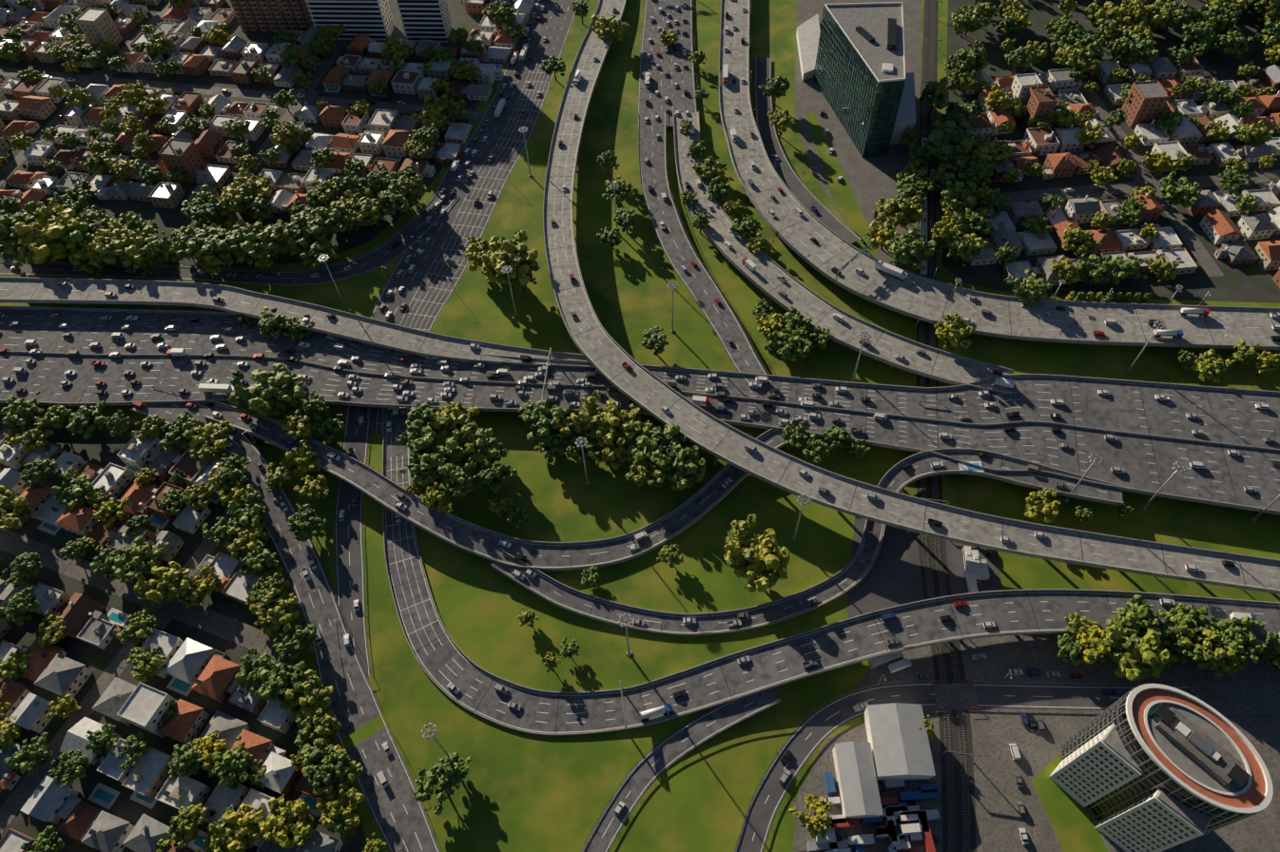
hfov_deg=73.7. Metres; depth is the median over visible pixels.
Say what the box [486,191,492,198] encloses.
suv
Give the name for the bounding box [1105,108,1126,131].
tree
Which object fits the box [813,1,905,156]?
glass office tower
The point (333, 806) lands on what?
tree
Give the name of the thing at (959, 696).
level crossing
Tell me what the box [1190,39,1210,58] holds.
tree
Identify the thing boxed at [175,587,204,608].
tree
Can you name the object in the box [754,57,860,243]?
road
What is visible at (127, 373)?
sedan
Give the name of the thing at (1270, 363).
tree
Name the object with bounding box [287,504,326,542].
tree
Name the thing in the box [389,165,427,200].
tree
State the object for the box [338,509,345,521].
suv
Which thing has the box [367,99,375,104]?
suv
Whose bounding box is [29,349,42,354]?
pickup
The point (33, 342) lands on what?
van
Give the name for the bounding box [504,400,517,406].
pickup
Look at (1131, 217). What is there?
tree
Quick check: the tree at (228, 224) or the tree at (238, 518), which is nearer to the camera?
the tree at (238, 518)
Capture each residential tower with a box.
[230,0,313,31]
[304,0,394,39]
[396,0,452,42]
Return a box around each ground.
[0,0,526,266]
[0,0,1279,851]
[0,410,365,851]
[793,717,1092,851]
[795,0,921,269]
[846,516,1001,618]
[856,633,1279,718]
[942,0,1279,303]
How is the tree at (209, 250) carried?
on the ground at (516, 790)
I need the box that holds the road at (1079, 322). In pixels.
[718,0,1279,349]
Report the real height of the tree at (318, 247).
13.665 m
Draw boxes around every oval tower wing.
[1048,722,1143,807]
[1094,788,1211,851]
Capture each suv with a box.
[1,376,14,383]
[9,321,20,327]
[50,312,61,318]
[88,342,100,348]
[104,291,116,297]
[108,351,120,357]
[150,333,161,339]
[164,325,175,330]
[188,316,200,322]
[193,360,206,366]
[209,334,221,340]
[212,296,223,302]
[214,344,227,349]
[221,88,230,93]
[252,353,264,359]
[286,439,297,447]
[326,334,337,340]
[337,359,349,366]
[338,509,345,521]
[343,633,350,647]
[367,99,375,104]
[385,310,392,319]
[387,421,391,431]
[396,100,405,105]
[396,270,404,277]
[396,395,407,402]
[396,491,408,501]
[417,249,425,256]
[425,215,432,222]
[433,201,440,209]
[436,359,447,365]
[438,194,446,202]
[439,209,446,215]
[440,188,446,194]
[473,197,479,206]
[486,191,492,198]
[489,393,501,400]
[493,683,508,694]
[498,539,511,548]
[511,569,524,580]
[514,554,527,562]
[523,375,534,381]
[538,366,549,371]
[548,381,560,387]
[569,273,575,283]
[584,372,596,378]
[684,181,690,188]
[712,383,723,388]
[714,391,725,397]
[717,406,729,412]
[723,240,732,249]
[749,130,754,137]
[761,401,774,407]
[768,209,775,217]
[777,290,787,298]
[778,768,791,784]
[779,418,792,425]
[808,412,820,419]
[817,486,831,496]
[831,266,841,274]
[835,386,847,392]
[854,267,866,275]
[866,492,879,501]
[930,462,943,468]
[939,432,951,439]
[962,316,972,324]
[981,309,992,315]
[1002,426,1016,432]
[1027,669,1042,677]
[1033,717,1045,731]
[1050,399,1063,406]
[1064,187,1074,193]
[1090,183,1101,189]
[1092,330,1105,336]
[1104,434,1117,441]
[1110,466,1124,473]
[1118,137,1124,144]
[1159,598,1175,605]
[1184,563,1200,572]
[1254,403,1268,409]
[1271,324,1279,329]
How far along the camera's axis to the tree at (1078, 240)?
400.83 m
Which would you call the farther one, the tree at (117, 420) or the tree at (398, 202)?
the tree at (398, 202)
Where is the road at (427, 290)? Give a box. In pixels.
[346,0,578,434]
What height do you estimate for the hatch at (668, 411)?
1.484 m
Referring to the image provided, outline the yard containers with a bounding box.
[806,772,941,851]
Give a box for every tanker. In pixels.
[510,51,518,65]
[573,69,581,85]
[638,702,673,721]
[1152,329,1183,338]
[1179,308,1209,316]
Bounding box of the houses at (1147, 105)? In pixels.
[964,57,1279,288]
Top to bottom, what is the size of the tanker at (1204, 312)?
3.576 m
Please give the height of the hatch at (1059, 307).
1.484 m
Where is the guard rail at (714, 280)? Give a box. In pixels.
[637,111,773,387]
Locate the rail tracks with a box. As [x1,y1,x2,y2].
[918,0,970,851]
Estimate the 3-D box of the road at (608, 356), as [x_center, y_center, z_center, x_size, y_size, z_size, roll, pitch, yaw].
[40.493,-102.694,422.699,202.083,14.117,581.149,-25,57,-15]
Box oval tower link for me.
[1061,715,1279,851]
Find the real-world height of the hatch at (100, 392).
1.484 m
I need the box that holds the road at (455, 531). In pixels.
[203,401,797,571]
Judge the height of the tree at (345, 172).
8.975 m
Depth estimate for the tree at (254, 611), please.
305.48 m
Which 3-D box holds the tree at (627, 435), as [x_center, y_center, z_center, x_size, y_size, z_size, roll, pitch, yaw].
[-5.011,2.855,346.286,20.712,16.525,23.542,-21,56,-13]
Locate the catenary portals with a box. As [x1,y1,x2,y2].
[914,0,981,762]
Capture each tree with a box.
[0,40,24,63]
[0,154,10,174]
[0,195,16,213]
[0,200,39,240]
[0,225,25,257]
[0,390,40,430]
[0,485,31,531]
[0,551,43,587]
[0,585,40,626]
[0,648,31,680]
[0,693,10,714]
[0,713,22,752]
[1,24,23,39]
[2,428,22,445]
[3,49,20,66]
[4,243,58,267]
[4,730,53,775]
[6,196,19,213]
[8,130,36,151]
[14,197,79,264]
[15,0,34,10]
[15,426,53,452]
[18,65,44,83]
[19,457,61,487]
[19,824,64,851]
[22,201,51,214]
[33,405,72,429]
[38,615,67,647]
[39,126,60,144]
[41,40,71,65]
[41,612,59,625]
[42,43,52,48]
[43,155,62,174]
[44,211,104,253]
[46,82,64,102]
[46,692,81,718]
[47,749,80,779]
[50,203,77,217]
[51,466,94,510]
[53,186,91,210]
[54,755,90,787]
[56,131,80,151]
[58,10,78,27]
[58,540,86,561]
[59,400,107,439]
[61,59,82,74]
[62,85,92,110]
[63,38,93,61]
[65,200,86,213]
[66,23,82,36]
[66,33,87,42]
[68,246,105,274]
[73,178,91,193]
[73,536,96,551]
[74,220,132,266]
[76,205,110,221]
[78,150,112,174]
[80,5,95,11]
[82,48,107,72]
[84,722,117,759]
[85,484,113,509]
[86,4,110,13]
[86,135,106,152]
[88,126,101,138]
[88,213,110,233]
[89,544,124,580]
[92,497,130,527]
[97,38,120,56]
[98,101,120,121]
[98,225,158,270]
[99,117,120,133]
[100,135,123,155]
[101,211,139,230]
[103,2,120,18]
[103,92,123,106]
[104,409,130,437]
[104,545,152,582]
[106,54,126,75]
[106,154,138,182]
[115,535,171,581]
[116,604,160,644]
[117,731,151,769]
[118,111,148,133]
[119,79,153,108]
[120,111,135,124]
[124,645,166,682]
[126,514,151,536]
[129,5,148,25]
[130,217,158,233]
[130,255,156,276]
[130,414,165,440]
[131,143,155,159]
[132,41,147,52]
[132,128,155,155]
[133,561,190,604]
[134,466,156,485]
[135,89,170,116]
[137,163,163,184]
[141,24,156,37]
[143,30,174,59]
[144,231,176,270]
[150,59,170,81]
[152,837,177,851]
[153,117,173,135]
[157,488,189,516]
[157,699,179,728]
[158,413,204,453]
[162,58,182,75]
[162,228,205,269]
[164,0,190,6]
[164,166,186,185]
[167,802,210,849]
[168,741,200,780]
[169,468,186,485]
[170,225,191,241]
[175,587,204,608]
[177,117,200,138]
[180,194,218,228]
[181,184,219,217]
[181,482,213,509]
[188,22,201,37]
[188,418,233,464]
[188,564,218,599]
[189,212,216,228]
[190,195,230,229]
[191,733,227,771]
[193,220,208,238]
[194,806,241,851]
[196,225,234,267]
[197,100,216,118]
[197,252,233,275]
[199,221,219,237]
[200,116,213,130]
[201,22,230,47]
[201,516,234,551]
[208,460,242,478]
[208,464,247,493]
[208,735,252,789]
[208,803,270,851]
[214,221,273,265]
[216,456,247,490]
[217,481,256,506]
[218,167,273,216]
[220,452,251,469]
[221,214,249,232]
[223,118,251,141]
[226,490,267,535]
[226,521,269,557]
[228,139,252,158]
[228,363,306,419]
[232,154,259,171]
[234,313,258,329]
[234,646,276,699]
[237,552,252,576]
[239,548,267,579]
[242,507,268,523]
[243,192,272,225]
[244,223,297,258]
[244,545,278,572]
[244,581,262,609]
[248,758,268,788]
[249,592,286,622]
[250,65,270,82]
[252,583,288,608]
[252,660,307,710]
[253,248,277,272]
[253,588,298,634]
[254,174,270,188]
[257,145,281,167]
[257,307,292,338]
[257,571,290,594]
[258,609,292,642]
[259,107,280,128]
[261,565,284,579]
[262,794,314,850]
[264,460,291,492]
[267,88,297,111]
[269,118,301,148]
[271,26,294,44]
[272,623,316,665]
[275,408,312,441]
[276,212,319,249]
[278,44,299,66]
[280,43,304,65]
[280,229,316,254]
[283,313,312,342]
[284,439,322,477]
[284,669,334,719]
[286,140,299,155]
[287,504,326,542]
[288,667,308,692]
[289,71,313,92]
[290,200,309,215]
[290,749,303,771]
[293,474,329,505]
[293,704,332,749]
[294,209,315,230]
[297,708,334,736]
[299,204,344,241]
[299,238,337,267]
[299,389,329,419]
[299,737,336,769]
[301,127,311,138]
[301,744,346,791]
[302,750,347,796]
[303,54,323,73]
[306,174,341,207]
[310,38,336,58]
[310,147,334,169]
[310,408,345,442]
[311,712,341,736]
[311,714,332,734]
[312,31,329,42]
[312,754,363,795]
[314,98,327,112]
[316,785,364,832]
[318,22,347,39]
[329,199,359,233]
[329,811,355,836]
[333,171,368,198]
[339,186,374,206]
[341,72,349,80]
[342,169,355,176]
[345,155,366,174]
[346,97,371,115]
[350,195,388,231]
[350,197,383,231]
[362,171,389,198]
[362,833,387,851]
[363,77,387,96]
[370,166,391,193]
[377,181,409,222]
[379,36,414,62]
[386,63,404,76]
[386,173,425,206]
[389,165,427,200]
[395,401,461,455]
[399,43,412,62]
[399,430,463,486]
[400,175,425,205]
[403,138,425,155]
[405,472,432,496]
[407,123,439,146]
[408,140,435,159]
[411,104,445,127]
[412,758,462,815]
[420,95,450,122]
[421,45,436,61]
[421,482,449,515]
[422,62,432,74]
[427,114,450,134]
[428,77,448,94]
[429,401,480,439]
[430,47,452,63]
[437,752,471,789]
[441,97,466,121]
[441,463,477,499]
[443,85,456,99]
[446,26,468,48]
[446,413,508,474]
[447,58,470,80]
[449,59,466,81]
[461,63,482,83]
[463,38,484,53]
[463,235,501,268]
[467,230,540,287]
[476,454,517,492]
[481,0,508,28]
[487,0,517,27]
[487,497,513,518]
[501,503,528,527]
[506,23,527,40]
[513,270,537,292]
[517,606,539,627]
[518,397,563,442]
[534,430,565,463]
[539,55,566,80]
[541,651,560,672]
[549,408,586,439]
[559,636,579,659]
[563,429,602,463]
[571,0,588,23]
[577,389,627,446]
[580,565,599,586]
[591,14,630,45]
[596,150,620,174]
[596,227,621,250]
[601,175,635,208]
[601,435,633,469]
[603,403,651,454]
[613,207,636,233]
[624,457,665,488]
[628,420,691,473]
[641,326,669,355]
[656,543,683,568]
[659,26,678,46]
[659,434,706,491]
[669,440,698,448]
[678,119,692,134]
[680,190,698,210]
[685,139,707,156]
[687,50,707,67]
[691,155,727,183]
[691,208,710,233]
[693,86,709,103]
[702,175,730,202]
[722,199,743,219]
[723,513,790,592]
[729,216,761,238]
[746,232,774,253]
[751,298,775,319]
[756,312,787,341]
[758,76,790,104]
[763,329,810,362]
[767,109,792,136]
[778,306,812,338]
[781,422,808,451]
[788,794,833,839]
[801,433,832,463]
[807,324,830,349]
[820,425,851,450]
[845,439,871,458]
[866,216,900,250]
[872,194,912,228]
[884,195,924,228]
[886,226,937,270]
[895,174,922,190]
[895,180,933,204]
[896,170,934,192]
[898,126,921,150]
[900,159,928,176]
[905,138,931,167]
[910,200,920,215]
[918,715,934,739]
[919,77,956,118]
[926,119,973,163]
[928,163,964,197]
[930,220,958,250]
[933,153,969,173]
[933,312,974,351]
[938,112,975,130]
[939,180,977,212]
[940,212,970,235]
[941,207,966,223]
[942,108,965,116]
[944,58,971,73]
[945,100,962,111]
[946,231,977,264]
[948,54,973,73]
[948,68,963,90]
[950,4,985,37]
[950,8,989,36]
[950,68,978,92]
[950,78,962,94]
[954,206,983,234]
[954,234,988,261]
[955,43,989,73]
[956,230,986,257]
[957,159,984,187]
[957,238,981,264]
[959,100,986,116]
[962,76,975,95]
[963,160,993,184]
[964,155,985,170]
[968,39,986,52]
[968,133,996,163]
[969,1,997,22]
[969,149,1000,170]
[969,209,995,234]
[972,182,995,208]
[974,0,989,7]
[977,78,990,90]
[979,187,1012,215]
[984,85,1017,112]
[988,138,1016,162]
[993,242,1016,267]
[995,12,1019,41]
[996,117,1016,135]
[997,0,1027,18]
[998,38,1016,58]
[1001,168,1021,187]
[1002,6,1032,36]
[1003,96,1027,117]
[1004,47,1032,75]
[1004,268,1052,309]
[1005,46,1030,75]
[1021,213,1052,234]
[1023,487,1060,523]
[1024,158,1047,180]
[1025,40,1047,65]
[1027,116,1055,128]
[1040,193,1064,211]
[1044,13,1084,37]
[1047,101,1084,128]
[1049,27,1081,53]
[1050,256,1082,285]
[1051,40,1091,70]
[1055,627,1085,665]
[1058,0,1078,18]
[1061,222,1102,258]
[1062,50,1100,72]
[1064,290,1076,300]
[1064,611,1106,642]
[1067,66,1086,82]
[1072,20,1083,33]
[1073,38,1110,59]
[1073,290,1085,301]
[1074,252,1124,288]
[1074,505,1093,522]
[1075,30,1097,46]
[1075,120,1105,149]
[1076,624,1115,664]
[1080,110,1097,122]
[1082,80,1099,96]
[1083,290,1094,301]
[1084,0,1131,27]
[1084,159,1098,175]
[1086,45,1104,59]
[1089,162,1118,186]
[1090,17,1123,46]
[1090,211,1115,230]
[1091,291,1103,302]
[1102,290,1114,302]
[1102,607,1170,681]
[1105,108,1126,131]
[1106,38,1131,61]
[1107,56,1125,67]
[1109,65,1131,83]
[1110,291,1123,302]
[1113,24,1132,40]
[1113,254,1147,281]
[1114,504,1133,517]
[1115,201,1142,226]
[1116,158,1136,179]
[1119,29,1158,62]
[1119,51,1144,68]
[1120,82,1132,96]
[1120,291,1132,303]
[1121,0,1143,6]
[1121,84,1132,101]
[1122,0,1149,22]
[1122,21,1152,40]
[1123,133,1142,155]
[1124,195,1146,215]
[1125,594,1176,639]
[1126,21,1153,35]
[1129,185,1157,202]
[1129,291,1141,303]
[1132,5,1162,30]
[1135,74,1150,81]
[1137,222,1159,240]
[1139,292,1151,303]
[1142,151,1178,174]
[1147,0,1188,29]
[1147,254,1179,282]
[1147,639,1179,671]
[1153,6,1181,32]
[1154,115,1176,133]
[1157,108,1187,125]
[1158,171,1201,208]
[1158,602,1211,645]
[1163,604,1212,649]
[1164,0,1189,31]
[1167,43,1195,66]
[1169,635,1193,663]
[1170,83,1192,96]
[1176,152,1199,175]
[1177,349,1197,368]
[1181,21,1213,49]
[1182,21,1221,51]
[1182,631,1238,678]
[1183,76,1202,92]
[1188,115,1200,126]
[1190,2,1238,32]
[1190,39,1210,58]
[1191,349,1232,383]
[1192,615,1221,640]
[1197,78,1234,101]
[1200,640,1220,650]
[1201,0,1246,11]
[1205,118,1230,141]
[1209,615,1268,659]
[1210,30,1254,61]
[1212,629,1259,673]
[1217,30,1246,57]
[1217,168,1254,194]
[1218,650,1246,674]
[1221,1,1241,25]
[1221,16,1239,33]
[1221,642,1245,666]
[1222,89,1244,107]
[1224,156,1248,172]
[1226,338,1261,366]
[1232,98,1253,117]
[1232,123,1249,140]
[1233,82,1254,96]
[1233,195,1259,220]
[1235,119,1275,146]
[1237,60,1260,79]
[1241,0,1252,8]
[1247,0,1267,19]
[1254,19,1279,53]
[1254,350,1279,376]
[1255,86,1277,96]
[1257,5,1279,26]
[1258,154,1277,172]
[1260,0,1279,12]
[1260,631,1279,671]
[1263,41,1279,66]
[1264,655,1279,673]
[1275,121,1279,136]
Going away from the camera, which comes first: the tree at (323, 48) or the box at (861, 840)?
the box at (861, 840)
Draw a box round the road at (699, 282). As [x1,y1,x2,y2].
[638,112,772,388]
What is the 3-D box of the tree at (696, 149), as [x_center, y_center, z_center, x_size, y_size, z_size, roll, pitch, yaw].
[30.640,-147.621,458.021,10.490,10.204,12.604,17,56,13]
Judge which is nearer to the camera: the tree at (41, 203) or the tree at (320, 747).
the tree at (320, 747)
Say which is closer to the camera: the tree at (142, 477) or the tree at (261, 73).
the tree at (142, 477)
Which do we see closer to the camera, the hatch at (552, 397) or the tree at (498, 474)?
the tree at (498, 474)
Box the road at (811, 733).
[734,682,1192,851]
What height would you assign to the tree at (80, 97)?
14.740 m
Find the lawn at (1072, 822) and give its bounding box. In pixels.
[1031,753,1108,851]
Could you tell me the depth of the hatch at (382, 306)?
401.57 m
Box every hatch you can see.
[24,358,36,364]
[58,323,68,328]
[60,380,71,386]
[61,332,72,337]
[95,381,106,386]
[96,389,107,395]
[120,325,131,329]
[121,389,132,394]
[124,284,135,289]
[130,380,140,385]
[178,388,189,393]
[203,352,213,357]
[212,411,222,418]
[224,327,234,331]
[232,369,242,375]
[234,336,245,341]
[239,379,248,385]
[255,273,264,278]
[255,461,265,470]
[279,501,288,511]
[301,374,310,380]
[309,559,316,569]
[310,272,319,278]
[326,312,336,319]
[332,366,343,371]
[344,265,352,271]
[346,380,356,386]
[350,356,360,361]
[351,387,361,392]
[379,303,386,310]
[384,372,394,377]
[386,290,392,296]
[391,384,402,389]
[397,286,404,292]
[426,397,437,403]
[440,365,450,370]
[459,377,468,382]
[469,343,479,349]
[514,385,524,390]
[517,380,527,385]
[517,390,527,395]
[524,568,536,578]
[547,395,558,401]
[581,382,590,387]
[613,800,625,814]
[628,543,639,551]
[660,406,671,414]
[680,265,687,271]
[690,260,697,267]
[707,373,717,379]
[714,297,721,305]
[736,612,749,619]
[739,414,749,420]
[747,409,757,415]
[770,194,776,201]
[770,387,779,393]
[798,468,810,477]
[811,393,821,398]
[860,397,871,402]
[866,531,873,542]
[900,462,911,469]
[915,349,926,355]
[939,615,951,621]
[959,414,969,420]
[969,295,978,301]
[978,390,989,396]
[982,621,995,628]
[991,369,1002,375]
[1000,536,1011,543]
[1015,800,1025,814]
[1034,531,1046,538]
[1049,413,1061,419]
[1050,426,1062,433]
[1055,482,1066,489]
[1056,305,1066,310]
[1069,673,1083,678]
[1191,429,1203,435]
[1221,560,1235,567]
[1227,449,1240,456]
[1243,485,1256,492]
[1263,437,1276,443]
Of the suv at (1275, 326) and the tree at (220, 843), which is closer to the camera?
the tree at (220, 843)
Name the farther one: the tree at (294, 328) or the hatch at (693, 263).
the hatch at (693, 263)
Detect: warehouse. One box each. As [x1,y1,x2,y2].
[832,741,883,819]
[863,702,935,781]
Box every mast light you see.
[317,254,345,305]
[421,722,450,758]
[501,266,518,316]
[518,126,532,176]
[575,437,590,484]
[609,182,619,232]
[618,613,633,656]
[666,281,678,332]
[792,493,811,541]
[850,330,871,382]
[1052,279,1065,299]
[1063,453,1103,503]
[1126,320,1165,371]
[1141,461,1186,510]
[1167,284,1183,304]
[1250,494,1279,522]
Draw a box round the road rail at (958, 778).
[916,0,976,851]
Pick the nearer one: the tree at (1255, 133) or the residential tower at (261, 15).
the tree at (1255, 133)
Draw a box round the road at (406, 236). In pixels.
[0,191,457,285]
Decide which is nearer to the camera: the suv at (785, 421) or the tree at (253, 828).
the tree at (253, 828)
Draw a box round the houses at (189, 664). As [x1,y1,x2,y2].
[0,426,371,851]
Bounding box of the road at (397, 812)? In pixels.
[132,387,440,851]
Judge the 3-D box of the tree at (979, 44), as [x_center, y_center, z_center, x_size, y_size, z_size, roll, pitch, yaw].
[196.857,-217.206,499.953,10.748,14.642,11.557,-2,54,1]
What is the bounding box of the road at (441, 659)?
[382,407,1279,736]
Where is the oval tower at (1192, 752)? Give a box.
[1060,683,1273,847]
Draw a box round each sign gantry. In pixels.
[541,348,552,403]
[619,679,627,731]
[834,242,871,283]
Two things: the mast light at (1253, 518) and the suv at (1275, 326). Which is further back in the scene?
the suv at (1275, 326)
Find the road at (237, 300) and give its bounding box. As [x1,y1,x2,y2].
[0,276,594,368]
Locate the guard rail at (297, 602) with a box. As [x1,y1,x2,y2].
[130,386,442,851]
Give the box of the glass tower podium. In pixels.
[795,14,915,144]
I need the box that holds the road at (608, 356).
[543,0,1279,594]
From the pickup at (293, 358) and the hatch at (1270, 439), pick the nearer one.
the hatch at (1270, 439)
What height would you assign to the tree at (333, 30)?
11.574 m
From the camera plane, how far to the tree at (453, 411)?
346.52 m
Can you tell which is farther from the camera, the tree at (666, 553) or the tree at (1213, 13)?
the tree at (1213, 13)
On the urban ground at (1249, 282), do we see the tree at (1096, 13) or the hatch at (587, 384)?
the tree at (1096, 13)
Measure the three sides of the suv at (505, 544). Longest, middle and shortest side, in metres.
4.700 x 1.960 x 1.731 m
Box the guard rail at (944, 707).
[737,679,1183,845]
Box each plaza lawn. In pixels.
[778,58,874,252]
[805,112,879,254]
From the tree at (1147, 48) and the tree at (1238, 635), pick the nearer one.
the tree at (1238, 635)
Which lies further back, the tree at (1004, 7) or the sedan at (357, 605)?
the tree at (1004, 7)
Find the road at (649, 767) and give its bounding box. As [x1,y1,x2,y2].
[581,687,780,851]
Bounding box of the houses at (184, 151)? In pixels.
[0,0,537,215]
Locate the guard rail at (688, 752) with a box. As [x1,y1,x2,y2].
[584,700,782,844]
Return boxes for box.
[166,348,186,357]
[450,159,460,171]
[689,122,694,134]
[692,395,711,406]
[730,128,736,141]
[741,257,756,271]
[815,833,842,843]
[824,848,851,851]
[847,833,874,846]
[888,658,911,673]
[894,823,921,833]
[979,559,989,580]
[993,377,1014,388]
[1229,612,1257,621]
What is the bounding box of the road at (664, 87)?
[637,0,697,127]
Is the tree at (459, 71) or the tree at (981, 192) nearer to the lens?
the tree at (981, 192)
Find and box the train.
[919,137,927,277]
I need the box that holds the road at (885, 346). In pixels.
[672,110,1014,394]
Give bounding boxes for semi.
[197,383,233,394]
[493,97,505,117]
[519,42,529,60]
[722,64,727,84]
[873,259,907,281]
[963,567,978,592]
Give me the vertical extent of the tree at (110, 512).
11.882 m
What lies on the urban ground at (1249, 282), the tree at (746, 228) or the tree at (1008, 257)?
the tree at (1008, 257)
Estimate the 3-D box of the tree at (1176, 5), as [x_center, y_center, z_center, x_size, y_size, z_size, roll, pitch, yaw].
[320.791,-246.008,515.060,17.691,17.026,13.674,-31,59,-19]
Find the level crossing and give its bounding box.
[930,679,983,713]
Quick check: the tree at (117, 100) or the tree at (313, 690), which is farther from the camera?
the tree at (117, 100)
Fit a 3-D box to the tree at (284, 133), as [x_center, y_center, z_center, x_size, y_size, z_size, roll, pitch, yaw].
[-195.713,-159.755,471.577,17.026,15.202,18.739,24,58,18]
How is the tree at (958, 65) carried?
on the urban ground at (1249, 282)
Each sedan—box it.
[0,348,9,352]
[15,387,26,393]
[64,370,76,375]
[100,315,112,320]
[122,370,135,375]
[124,343,135,348]
[125,268,135,272]
[139,361,152,366]
[179,409,191,416]
[186,402,196,408]
[190,369,201,375]
[226,272,236,277]
[236,361,248,367]
[239,413,251,420]
[302,317,312,323]
[337,391,349,397]
[348,374,359,379]
[351,496,357,506]
[353,599,359,611]
[381,741,391,756]
[384,349,395,354]
[391,241,401,248]
[396,357,407,362]
[396,846,404,851]
[399,302,407,310]
[402,390,413,395]
[409,363,421,368]
[416,235,423,242]
[440,391,451,397]
[443,381,454,387]
[444,387,455,392]
[446,682,460,694]
[473,363,484,368]
[500,359,510,365]
[507,701,521,710]
[534,371,544,377]
[568,401,580,407]
[570,310,577,319]
[576,378,586,383]
[632,619,644,626]
[672,689,686,698]
[675,375,685,380]
[682,618,696,623]
[704,387,716,392]
[721,478,733,488]
[725,337,733,346]
[736,655,751,664]
[775,408,786,414]
[776,187,784,194]
[780,749,792,764]
[798,397,810,402]
[807,597,820,605]
[810,236,818,244]
[812,383,822,388]
[829,401,840,407]
[831,417,842,423]
[885,638,899,646]
[894,353,906,361]
[914,672,929,680]
[931,835,939,843]
[948,394,959,400]
[952,601,967,607]
[977,451,989,457]
[984,402,995,407]
[1008,669,1023,675]
[1013,772,1023,787]
[1018,828,1028,844]
[1019,712,1028,726]
[1027,715,1036,729]
[1046,671,1060,678]
[1059,443,1071,449]
[1097,389,1109,395]
[1101,689,1117,695]
[1185,413,1199,419]
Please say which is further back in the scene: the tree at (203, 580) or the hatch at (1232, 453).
the hatch at (1232, 453)
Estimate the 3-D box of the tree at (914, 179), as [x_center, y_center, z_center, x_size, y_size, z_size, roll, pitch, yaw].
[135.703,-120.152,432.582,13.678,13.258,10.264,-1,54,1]
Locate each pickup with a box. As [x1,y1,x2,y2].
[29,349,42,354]
[91,360,105,366]
[126,315,138,321]
[156,342,169,348]
[204,378,218,384]
[282,347,295,353]
[285,433,297,440]
[286,356,299,362]
[297,342,310,348]
[301,566,310,581]
[327,451,340,461]
[393,500,407,510]
[399,379,412,385]
[404,254,411,263]
[408,368,422,373]
[426,355,437,360]
[483,119,489,126]
[485,372,498,379]
[487,154,494,161]
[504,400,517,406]
[621,361,633,372]
[659,221,665,229]
[721,396,734,403]
[726,620,741,627]
[748,382,761,387]
[766,392,779,398]
[775,273,786,282]
[792,415,805,422]
[802,659,818,668]
[810,206,819,214]
[851,426,864,434]
[853,701,868,712]
[927,518,942,527]
[969,653,987,660]
[1005,411,1020,418]
[1154,394,1169,401]
[1269,312,1279,318]
[1270,335,1279,341]
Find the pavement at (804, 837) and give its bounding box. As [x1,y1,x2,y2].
[791,801,824,851]
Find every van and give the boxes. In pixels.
[12,367,26,373]
[23,339,37,346]
[57,281,70,287]
[66,349,79,356]
[110,332,123,338]
[132,400,146,408]
[249,423,262,432]
[314,629,323,644]
[332,343,345,350]
[358,415,365,426]
[376,770,388,788]
[394,513,401,522]
[400,407,406,413]
[407,264,416,272]
[464,148,471,155]
[471,149,478,156]
[496,368,508,375]
[520,354,531,362]
[546,385,559,391]
[562,389,575,397]
[606,387,619,393]
[634,531,647,541]
[660,193,666,200]
[666,382,677,388]
[696,178,700,186]
[729,230,737,237]
[744,442,757,453]
[747,178,755,187]
[749,160,756,169]
[755,376,767,383]
[795,207,803,216]
[800,400,813,407]
[824,796,840,805]
[832,312,844,321]
[858,338,871,346]
[873,412,886,420]
[877,783,884,791]
[880,612,896,620]
[900,841,911,849]
[905,833,923,841]
[907,800,915,806]
[985,548,992,556]
[1008,743,1020,759]
[1026,464,1040,473]
[1104,318,1117,325]
[1147,319,1160,326]
[1189,461,1204,468]
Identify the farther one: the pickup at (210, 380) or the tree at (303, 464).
the pickup at (210, 380)
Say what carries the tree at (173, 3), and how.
on the urban ground at (168, 221)
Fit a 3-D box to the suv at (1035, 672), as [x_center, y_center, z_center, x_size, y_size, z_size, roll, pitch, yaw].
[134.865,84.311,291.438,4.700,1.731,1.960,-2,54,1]
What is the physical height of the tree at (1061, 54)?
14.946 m
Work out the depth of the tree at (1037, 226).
413.44 m
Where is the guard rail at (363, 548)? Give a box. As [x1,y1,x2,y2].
[332,408,371,679]
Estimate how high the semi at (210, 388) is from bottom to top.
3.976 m
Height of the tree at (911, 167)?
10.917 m
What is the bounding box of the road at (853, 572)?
[490,447,1124,635]
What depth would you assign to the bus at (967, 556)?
315.56 m
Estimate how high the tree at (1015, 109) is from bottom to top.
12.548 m
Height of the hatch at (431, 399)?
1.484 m
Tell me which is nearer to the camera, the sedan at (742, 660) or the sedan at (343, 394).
the sedan at (742, 660)
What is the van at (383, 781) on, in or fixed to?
on the road at (397, 812)
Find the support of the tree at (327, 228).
on the urban ground at (168, 221)
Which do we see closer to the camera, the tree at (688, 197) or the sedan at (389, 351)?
the sedan at (389, 351)
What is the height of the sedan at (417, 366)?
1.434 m
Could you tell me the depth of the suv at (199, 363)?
376.03 m
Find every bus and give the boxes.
[392,407,400,418]
[645,72,649,87]
[867,651,904,669]
[957,461,984,473]
[962,545,974,572]
[971,549,982,582]

